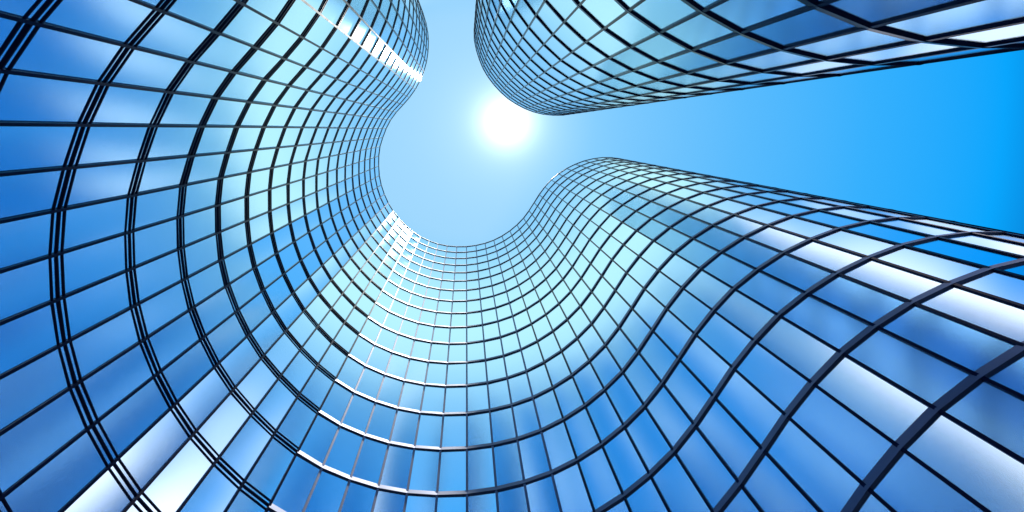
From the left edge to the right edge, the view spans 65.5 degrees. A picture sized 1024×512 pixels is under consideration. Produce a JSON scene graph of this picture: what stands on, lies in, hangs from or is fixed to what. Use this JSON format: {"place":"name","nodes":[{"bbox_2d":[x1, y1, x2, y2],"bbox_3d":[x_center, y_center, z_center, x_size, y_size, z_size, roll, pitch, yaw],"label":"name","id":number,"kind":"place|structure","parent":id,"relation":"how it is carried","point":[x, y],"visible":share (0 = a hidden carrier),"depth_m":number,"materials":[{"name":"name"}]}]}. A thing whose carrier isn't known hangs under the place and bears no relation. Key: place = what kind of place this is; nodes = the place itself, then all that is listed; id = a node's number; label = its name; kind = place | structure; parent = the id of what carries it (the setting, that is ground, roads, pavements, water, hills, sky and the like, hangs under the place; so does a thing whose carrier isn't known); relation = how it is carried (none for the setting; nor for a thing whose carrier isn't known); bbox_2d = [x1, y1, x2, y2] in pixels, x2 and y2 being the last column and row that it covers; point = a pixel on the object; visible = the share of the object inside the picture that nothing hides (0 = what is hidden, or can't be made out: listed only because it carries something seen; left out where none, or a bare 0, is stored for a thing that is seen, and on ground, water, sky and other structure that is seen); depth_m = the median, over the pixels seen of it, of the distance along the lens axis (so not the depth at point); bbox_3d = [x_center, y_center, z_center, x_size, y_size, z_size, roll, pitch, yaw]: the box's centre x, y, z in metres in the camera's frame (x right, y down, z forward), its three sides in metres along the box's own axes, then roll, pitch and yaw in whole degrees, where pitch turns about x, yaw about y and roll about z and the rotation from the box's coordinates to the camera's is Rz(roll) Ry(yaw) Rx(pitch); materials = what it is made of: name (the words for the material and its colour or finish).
{"place":"outdoors","nodes":[
{"label":"outdoors","id":0,"kind":"place"},
{"bbox_2d":[0,0,1023,511],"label":"glass tower","id":1,"kind":"structure","parent":0,"point":[230,280],"depth_m":25.37,"materials":[{"name":"blue glass"}]},
{"bbox_2d":[0,257,56,320],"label":"window","id":2,"kind":"structure","parent":1,"relation":"in","point":[22,289],"depth_m":16.95,"materials":[{"name":"blue glass"}]},
{"bbox_2d":[0,212,57,268],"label":"window","id":3,"kind":"structure","parent":1,"relation":"in","point":[24,240],"depth_m":16.79,"materials":[{"name":"blue glass"}]},
{"bbox_2d":[0,302,63,374],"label":"window","id":4,"kind":"structure","parent":1,"relation":"in","point":[22,339],"depth_m":17.00,"materials":[{"name":"blue glass"}]},
{"bbox_2d":[0,170,67,218],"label":"window","id":5,"kind":"structure","parent":1,"relation":"in","point":[24,194],"depth_m":16.49,"materials":[{"name":"blue glass"}]},
{"bbox_2d":[0,346,73,430],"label":"window","id":6,"kind":"structure","parent":1,"relation":"in","point":[29,387],"depth_m":16.94,"materials":[{"name":"blue glass"}]},
{"bbox_2d":[0,126,82,171],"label":"window","id":7,"kind":"structure","parent":1,"relation":"in","point":[21,148],"depth_m":16.08,"materials":[{"name":"blue glass"}]},
{"bbox_2d":[0,387,90,492],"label":"window","id":8,"kind":"structure","parent":1,"relation":"in","point":[24,447],"depth_m":16.74,"materials":[{"name":"blue glass"}]},
{"bbox_2d":[0,73,101,122],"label":"window","id":9,"kind":"structure","parent":1,"relation":"in","point":[22,98],"depth_m":15.57,"materials":[{"name":"blue glass"}]},
{"bbox_2d":[0,428,111,511],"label":"window","id":10,"kind":"structure","parent":1,"relation":"in","point":[59,481],"depth_m":16.96,"materials":[{"name":"blue glass"}]},
{"bbox_2d":[4,26,126,81],"bbox_3d":[-8.630,-3.920,15.595,0.042,3.990,0.954,37,-85,-8],"label":"window","id":11,"kind":"structure","parent":1,"relation":"in","point":[51,52],"depth_m":15.33,"materials":[{"name":"blue glass"}]},
{"bbox_2d":[58,234,129,295],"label":"window","id":12,"kind":"structure","parent":1,"relation":"in","point":[83,267],"depth_m":19.99,"materials":[{"name":"blue glass"}]},
{"bbox_2d":[58,197,131,251],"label":"window","id":13,"kind":"structure","parent":1,"relation":"in","point":[84,225],"depth_m":19.84,"materials":[{"name":"blue glass"}]},
{"bbox_2d":[37,0,157,43],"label":"window","id":14,"kind":"structure","parent":1,"relation":"in","point":[116,20],"depth_m":15.54,"materials":[{"name":"blue glass"}]},
{"bbox_2d":[61,272,133,339],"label":"window","id":15,"kind":"structure","parent":1,"relation":"in","point":[87,308],"depth_m":20.15,"materials":[{"name":"blue glass"}]},
{"bbox_2d":[65,465,134,511],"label":"window","id":16,"kind":"structure","parent":1,"relation":"in","point":[106,494],"depth_m":18.15,"materials":[{"name":"white glass"}]},
{"bbox_2d":[62,163,139,206],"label":"window","id":17,"kind":"structure","parent":1,"relation":"in","point":[104,182],"depth_m":19.70,"materials":[{"name":"blue glass"}]},
{"bbox_2d":[67,308,142,380],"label":"window","id":18,"kind":"structure","parent":1,"relation":"in","point":[95,348],"depth_m":20.32,"materials":[{"name":"blue glass"}]},
{"bbox_2d":[73,127,151,165],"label":"window","id":19,"kind":"structure","parent":1,"relation":"in","point":[103,144],"depth_m":19.57,"materials":[{"name":"blue glass"}]},
{"bbox_2d":[79,342,156,421],"bbox_3d":[-10.188,3.188,20.692,0.045,3.990,0.993,-17,-80,0],"label":"window","id":20,"kind":"structure","parent":1,"relation":"in","point":[106,388],"depth_m":20.49,"materials":[{"name":"blue glass"}]},
{"bbox_2d":[88,86,167,123],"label":"window","id":21,"kind":"structure","parent":1,"relation":"in","point":[119,105],"depth_m":19.47,"materials":[{"name":"blue glass"}]},
{"bbox_2d":[95,376,172,458],"bbox_3d":[-9.837,4.152,20.865,0.044,3.990,0.969,-23,-80,1],"label":"window","id":22,"kind":"structure","parent":1,"relation":"in","point":[127,422],"depth_m":20.65,"materials":[{"name":"blue glass"}]},
{"bbox_2d":[108,49,188,89],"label":"window","id":23,"kind":"structure","parent":1,"relation":"in","point":[142,69],"depth_m":19.34,"materials":[{"name":"blue glass"}]},
{"bbox_2d":[116,407,191,493],"bbox_3d":[-9.392,5.055,21.034,0.042,3.990,0.951,-29,-81,2],"label":"window","id":24,"kind":"structure","parent":1,"relation":"in","point":[151,452],"depth_m":20.83,"materials":[{"name":"blue glass"}]},
{"bbox_2d":[131,218,180,266],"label":"window","id":25,"kind":"structure","parent":1,"relation":"in","point":[155,241],"depth_m":23.96,"materials":[{"name":"blue glass"}]},
{"bbox_2d":[131,187,182,229],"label":"window","id":26,"kind":"structure","parent":1,"relation":"in","point":[151,208],"depth_m":23.83,"materials":[{"name":"blue glass"}]},
{"bbox_2d":[132,250,183,302],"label":"window","id":27,"kind":"structure","parent":1,"relation":"in","point":[153,277],"depth_m":24.16,"materials":[{"name":"blue glass"}]},
{"bbox_2d":[135,158,189,192],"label":"window","id":28,"kind":"structure","parent":1,"relation":"in","point":[163,173],"depth_m":23.69,"materials":[{"name":"blue glass"}]},
{"bbox_2d":[137,281,190,336],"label":"window","id":29,"kind":"structure","parent":1,"relation":"in","point":[163,308],"depth_m":24.31,"materials":[{"name":"blue glass"}]},
{"bbox_2d":[144,127,200,158],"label":"window","id":30,"kind":"structure","parent":1,"relation":"in","point":[168,142],"depth_m":23.56,"materials":[{"name":"blue glass"}]},
{"bbox_2d":[146,311,201,370],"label":"window","id":31,"kind":"structure","parent":1,"relation":"in","point":[174,339],"depth_m":24.48,"materials":[{"name":"blue glass"}]},
{"bbox_2d":[134,13,214,59],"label":"window","id":32,"kind":"structure","parent":1,"relation":"in","point":[171,36],"depth_m":19.26,"materials":[{"name":"blue glass"}]},
{"bbox_2d":[140,436,214,511],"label":"window","id":33,"kind":"structure","parent":1,"relation":"in","point":[175,483],"depth_m":21.07,"materials":[{"name":"white glass"}]},
{"bbox_2d":[157,94,213,124],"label":"window","id":34,"kind":"structure","parent":1,"relation":"in","point":[182,109],"depth_m":23.47,"materials":[{"name":"blue glass"}]},
{"bbox_2d":[160,339,215,402],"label":"window","id":35,"kind":"structure","parent":1,"relation":"in","point":[193,365],"depth_m":24.65,"materials":[{"name":"blue glass"}]},
{"bbox_2d":[164,0,239,30],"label":"window","id":36,"kind":"structure","parent":1,"relation":"in","point":[208,13],"depth_m":19.66,"materials":[{"name":"blue glass"}]},
{"bbox_2d":[173,64,231,95],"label":"window","id":37,"kind":"structure","parent":1,"relation":"in","point":[202,80],"depth_m":23.34,"materials":[{"name":"blue glass"}]},
{"bbox_2d":[176,367,231,430],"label":"window","id":38,"kind":"structure","parent":1,"relation":"in","point":[205,397],"depth_m":24.83,"materials":[{"name":"blue glass"}]},
{"bbox_2d":[181,462,240,511],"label":"window","id":39,"kind":"structure","parent":1,"relation":"in","point":[214,494],"depth_m":21.99,"materials":[{"name":"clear glass"}]},
{"bbox_2d":[194,287,235,334],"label":"window","id":40,"kind":"structure","parent":1,"relation":"in","point":[213,311],"depth_m":28.48,"materials":[{"name":"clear glass"}]},
{"bbox_2d":[196,391,251,457],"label":"window","id":41,"kind":"structure","parent":1,"relation":"in","point":[221,427],"depth_m":24.98,"materials":[{"name":"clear glass"}]},
{"bbox_2d":[194,35,253,70],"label":"window","id":42,"kind":"structure","parent":1,"relation":"in","point":[226,53],"depth_m":23.27,"materials":[{"name":"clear glass"}]},
{"bbox_2d":[205,313,247,362],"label":"window","id":43,"kind":"structure","parent":1,"relation":"in","point":[223,339],"depth_m":28.64,"materials":[{"name":"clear glass"}]},
{"bbox_2d":[219,336,261,387],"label":"window","id":44,"kind":"structure","parent":1,"relation":"in","point":[243,358],"depth_m":28.81,"materials":[{"name":"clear glass"}]},
{"bbox_2d":[219,414,272,481],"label":"window","id":45,"kind":"structure","parent":1,"relation":"in","point":[245,449],"depth_m":25.16,"materials":[{"name":"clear glass"}]},
{"bbox_2d":[220,6,274,45],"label":"window","id":46,"kind":"structure","parent":1,"relation":"in","point":[248,26],"depth_m":23.18,"materials":[{"name":"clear glass"}]},
{"bbox_2d":[235,358,278,409],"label":"window","id":47,"kind":"structure","parent":1,"relation":"in","point":[257,383],"depth_m":28.96,"materials":[{"name":"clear glass"}]},
{"bbox_2d":[244,435,295,502],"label":"window","id":48,"kind":"structure","parent":1,"relation":"in","point":[268,473],"depth_m":25.30,"materials":[{"name":"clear glass"}]},
{"bbox_2d":[255,378,296,430],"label":"window","id":49,"kind":"structure","parent":1,"relation":"in","point":[274,407],"depth_m":29.14,"materials":[{"name":"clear glass"}]},
{"bbox_2d":[273,455,319,511],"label":"window","id":50,"kind":"structure","parent":1,"relation":"in","point":[292,496],"depth_m":25.50,"materials":[{"name":"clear glass"}]},
{"bbox_2d":[276,396,317,449],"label":"window","id":51,"kind":"structure","parent":1,"relation":"in","point":[299,419],"depth_m":29.28,"materials":[{"name":"blue glass"}]},
{"bbox_2d":[300,414,338,463],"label":"window","id":52,"kind":"structure","parent":1,"relation":"in","point":[317,443],"depth_m":29.41,"materials":[{"name":"blue glass"}]},
{"bbox_2d":[305,470,348,511],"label":"window","id":53,"kind":"structure","parent":1,"relation":"in","point":[328,493],"depth_m":26.11,"materials":[{"name":"blue glass"}]},
{"bbox_2d":[325,427,362,474],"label":"window","id":54,"kind":"structure","parent":1,"relation":"in","point":[342,456],"depth_m":29.55,"materials":[{"name":"blue glass"}]},
{"bbox_2d":[353,437,387,483],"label":"window","id":55,"kind":"structure","parent":1,"relation":"in","point":[369,464],"depth_m":29.66,"materials":[{"name":"blue glass"}]},
{"bbox_2d":[380,445,412,488],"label":"window","id":56,"kind":"structure","parent":1,"relation":"in","point":[396,470],"depth_m":29.76,"materials":[{"name":"blue glass"}]},
{"bbox_2d":[409,449,438,490],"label":"window","id":57,"kind":"structure","parent":1,"relation":"in","point":[424,473],"depth_m":29.85,"materials":[{"name":"blue glass"}]},
{"bbox_2d":[438,450,465,490],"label":"window","id":58,"kind":"structure","parent":1,"relation":"in","point":[452,477],"depth_m":29.90,"materials":[{"name":"blue glass"}]},
{"bbox_2d":[468,447,494,489],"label":"window","id":59,"kind":"structure","parent":1,"relation":"in","point":[480,460],"depth_m":29.96,"materials":[{"name":"blue glass"}]},
{"bbox_2d":[494,441,522,485],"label":"window","id":60,"kind":"structure","parent":1,"relation":"in","point":[507,462],"depth_m":29.98,"materials":[{"name":"blue glass"}]},
{"bbox_2d":[518,433,549,478],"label":"window","id":61,"kind":"structure","parent":1,"relation":"in","point":[533,456],"depth_m":30.01,"materials":[{"name":"blue glass"}]},
{"bbox_2d":[553,463,591,511],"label":"window","id":62,"kind":"structure","parent":1,"relation":"in","point":[572,494],"depth_m":26.24,"materials":[{"name":"blue glass"}]},
{"bbox_2d":[579,447,620,508],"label":"window","id":63,"kind":"structure","parent":1,"relation":"in","point":[601,483],"depth_m":25.99,"materials":[{"name":"blue glass"}]},
{"bbox_2d":[603,429,646,490],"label":"window","id":64,"kind":"structure","parent":1,"relation":"in","point":[628,467],"depth_m":25.94,"materials":[{"name":"blue glass"}]},
{"bbox_2d":[626,408,669,469],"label":"window","id":65,"kind":"structure","parent":1,"relation":"in","point":[648,440],"depth_m":25.88,"materials":[{"name":"blue glass"}]},
{"bbox_2d":[646,386,690,446],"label":"window","id":66,"kind":"structure","parent":1,"relation":"in","point":[667,414],"depth_m":25.79,"materials":[{"name":"blue glass"}]},
{"bbox_2d":[652,455,709,511],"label":"window","id":67,"kind":"structure","parent":1,"relation":"in","point":[678,491],"depth_m":22.28,"materials":[{"name":"blue glass"}]},
{"bbox_2d":[664,362,709,419],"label":"window","id":68,"kind":"structure","parent":1,"relation":"in","point":[690,394],"depth_m":25.69,"materials":[{"name":"blue glass"}]},
{"bbox_2d":[681,336,728,392],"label":"window","id":69,"kind":"structure","parent":1,"relation":"in","point":[701,360],"depth_m":25.58,"materials":[{"name":"blue glass"}]},
{"bbox_2d":[676,429,734,507],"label":"window","id":70,"kind":"structure","parent":1,"relation":"in","point":[708,472],"depth_m":21.80,"materials":[{"name":"blue glass"}]},
{"bbox_2d":[697,313,749,363],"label":"window","id":71,"kind":"structure","parent":1,"relation":"in","point":[729,342],"depth_m":25.48,"materials":[{"name":"blue glass"}]},
{"bbox_2d":[697,400,757,477],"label":"window","id":72,"kind":"structure","parent":1,"relation":"in","point":[727,438],"depth_m":21.70,"materials":[{"name":"blue glass"}]},
{"bbox_2d":[716,291,773,337],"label":"window","id":73,"kind":"structure","parent":1,"relation":"in","point":[747,315],"depth_m":25.39,"materials":[{"name":"blue glass"}]},
{"bbox_2d":[717,371,781,444],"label":"window","id":74,"kind":"structure","parent":1,"relation":"in","point":[750,408],"depth_m":21.60,"materials":[{"name":"blue glass"}]},
{"bbox_2d":[737,272,800,311],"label":"window","id":75,"kind":"structure","parent":1,"relation":"in","point":[766,290],"depth_m":25.33,"materials":[{"name":"blue glass"}]},
{"bbox_2d":[736,343,806,410],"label":"window","id":76,"kind":"structure","parent":1,"relation":"in","point":[777,381],"depth_m":21.50,"materials":[{"name":"blue glass"}]},
{"bbox_2d":[743,454,816,511],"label":"window","id":77,"kind":"structure","parent":1,"relation":"in","point":[771,490],"depth_m":18.55,"materials":[{"name":"blue glass"}]},
{"bbox_2d":[761,254,830,289],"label":"window","id":78,"kind":"structure","parent":1,"relation":"in","point":[800,274],"depth_m":25.28,"materials":[{"name":"blue glass"}]},
{"bbox_2d":[758,318,835,378],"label":"window","id":79,"kind":"structure","parent":1,"relation":"in","point":[800,350],"depth_m":21.40,"materials":[{"name":"blue glass"}]},
{"bbox_2d":[767,420,858,511],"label":"window","id":80,"kind":"structure","parent":1,"relation":"in","point":[819,476],"depth_m":17.63,"materials":[{"name":"blue glass"}]},
{"bbox_2d":[782,296,868,348],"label":"window","id":81,"kind":"structure","parent":1,"relation":"in","point":[835,327],"depth_m":21.33,"materials":[{"name":"blue glass"}]},
{"bbox_2d":[788,241,862,270],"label":"window","id":82,"kind":"structure","parent":1,"relation":"in","point":[829,257],"depth_m":25.25,"materials":[{"name":"white glass"}]},
{"bbox_2d":[790,387,891,479],"bbox_3d":[7.237,3.870,17.744,0.044,3.990,0.959,36,-85,-8],"label":"window","id":83,"kind":"structure","parent":1,"relation":"in","point":[851,441],"depth_m":17.50,"materials":[{"name":"blue glass"}]},
{"bbox_2d":[811,276,903,322],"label":"window","id":84,"kind":"structure","parent":1,"relation":"in","point":[869,304],"depth_m":21.29,"materials":[{"name":"blue glass"}]},
{"bbox_2d":[817,356,927,440],"bbox_3d":[7.882,3.086,17.657,0.043,3.990,0.964,42,-85,-8],"label":"window","id":85,"kind":"structure","parent":1,"relation":"in","point":[889,409],"depth_m":17.41,"materials":[{"name":"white glass"}]},
{"bbox_2d":[842,260,941,298],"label":"window","id":86,"kind":"structure","parent":1,"relation":"in","point":[900,282],"depth_m":21.26,"materials":[{"name":"white glass"}]},
{"bbox_2d":[846,329,969,403],"bbox_3d":[8.621,2.383,17.587,0.972,3.990,0.041,-39,-81,3],"label":"window","id":87,"kind":"structure","parent":1,"relation":"in","point":[928,377],"depth_m":17.34,"materials":[{"name":"blue glass"}]},
{"bbox_2d":[872,452,982,511],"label":"window","id":88,"kind":"structure","parent":1,"relation":"in","point":[906,485],"depth_m":14.67,"materials":[{"name":"blue glass"}]},
{"bbox_2d":[875,247,980,280],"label":"window","id":89,"kind":"structure","parent":1,"relation":"in","point":[940,267],"depth_m":21.25,"materials":[{"name":"white glass"}]},
{"bbox_2d":[881,305,1014,370],"bbox_3d":[9.458,1.766,17.537,0.998,3.990,0.044,-33,-81,2],"label":"window","id":90,"kind":"structure","parent":1,"relation":"in","point":[971,348],"depth_m":17.29,"materials":[{"name":"blue glass"}]},
{"bbox_2d":[905,414,1023,511],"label":"window","id":91,"kind":"structure","parent":1,"relation":"in","point":[995,479],"depth_m":13.96,"materials":[{"name":"blue glass"}]},
{"bbox_2d":[909,239,1019,265],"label":"window","id":92,"kind":"structure","parent":1,"relation":"in","point":[973,254],"depth_m":21.28,"materials":[{"name":"blue glass"}]},
{"bbox_2d":[919,286,1023,341],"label":"window","id":93,"kind":"structure","parent":1,"relation":"in","point":[1002,318],"depth_m":17.58,"materials":[{"name":"white glass"}]},
{"bbox_2d":[943,380,1023,457],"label":"window","id":94,"kind":"structure","parent":1,"relation":"in","point":[997,414],"depth_m":14.52,"materials":[{"name":"blue glass"}]},
{"bbox_2d":[960,271,1023,303],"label":"window","id":95,"kind":"structure","parent":1,"relation":"in","point":[1002,285],"depth_m":18.40,"materials":[{"name":"blue glass"}]},
{"bbox_2d":[379,0,1023,245],"label":"sky","id":96,"kind":"structure","parent":0,"point":[461,163],"materials":[{"name":"blue"}]},
{"label":"ground","id":97,"kind":"structure","parent":0,"visible":0},
{"bbox_2d":[474,0,1023,115],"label":"glass tower","id":98,"kind":"structure","parent":97,"relation":"on","point":[556,57],"depth_m":21.86,"materials":[{"name":"blue glass"}]},
{"bbox_2d":[632,0,695,29],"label":"window","id":99,"kind":"structure","parent":98,"relation":"in","point":[661,14],"depth_m":20.09,"materials":[{"name":"blue glass"}]},
{"bbox_2d":[664,14,733,47],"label":"window","id":100,"kind":"structure","parent":98,"relation":"in","point":[699,30],"depth_m":19.96,"materials":[{"name":"blue glass"}]},
{"bbox_2d":[697,35,772,61],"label":"window","id":101,"kind":"structure","parent":98,"relation":"in","point":[739,46],"depth_m":20.09,"materials":[{"name":"blue glass"}]},
{"bbox_2d":[707,0,807,29],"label":"window","id":102,"kind":"structure","parent":98,"relation":"in","point":[741,14],"depth_m":16.39,"materials":[{"name":"blue glass"}]},
{"bbox_2d":[747,10,857,46],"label":"window","id":103,"kind":"structure","parent":98,"relation":"in","point":[813,24],"depth_m":16.08,"materials":[{"name":"blue glass"}]},
{"bbox_2d":[791,30,908,57],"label":"window","id":104,"kind":"structure","parent":98,"relation":"in","point":[862,40],"depth_m":16.19,"materials":[{"name":"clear glass"}]},
{"bbox_2d":[825,0,962,24],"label":"window","id":105,"kind":"structure","parent":98,"relation":"in","point":[869,12],"depth_m":13.22,"materials":[{"name":"blue glass"}]},
{"bbox_2d":[838,43,962,62],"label":"window","id":106,"kind":"structure","parent":98,"relation":"in","point":[921,48],"depth_m":16.32,"materials":[{"name":"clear glass"}]},
{"bbox_2d":[881,0,1023,37],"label":"window","id":107,"kind":"structure","parent":98,"relation":"in","point":[987,12],"depth_m":12.50,"materials":[{"name":"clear glass"}]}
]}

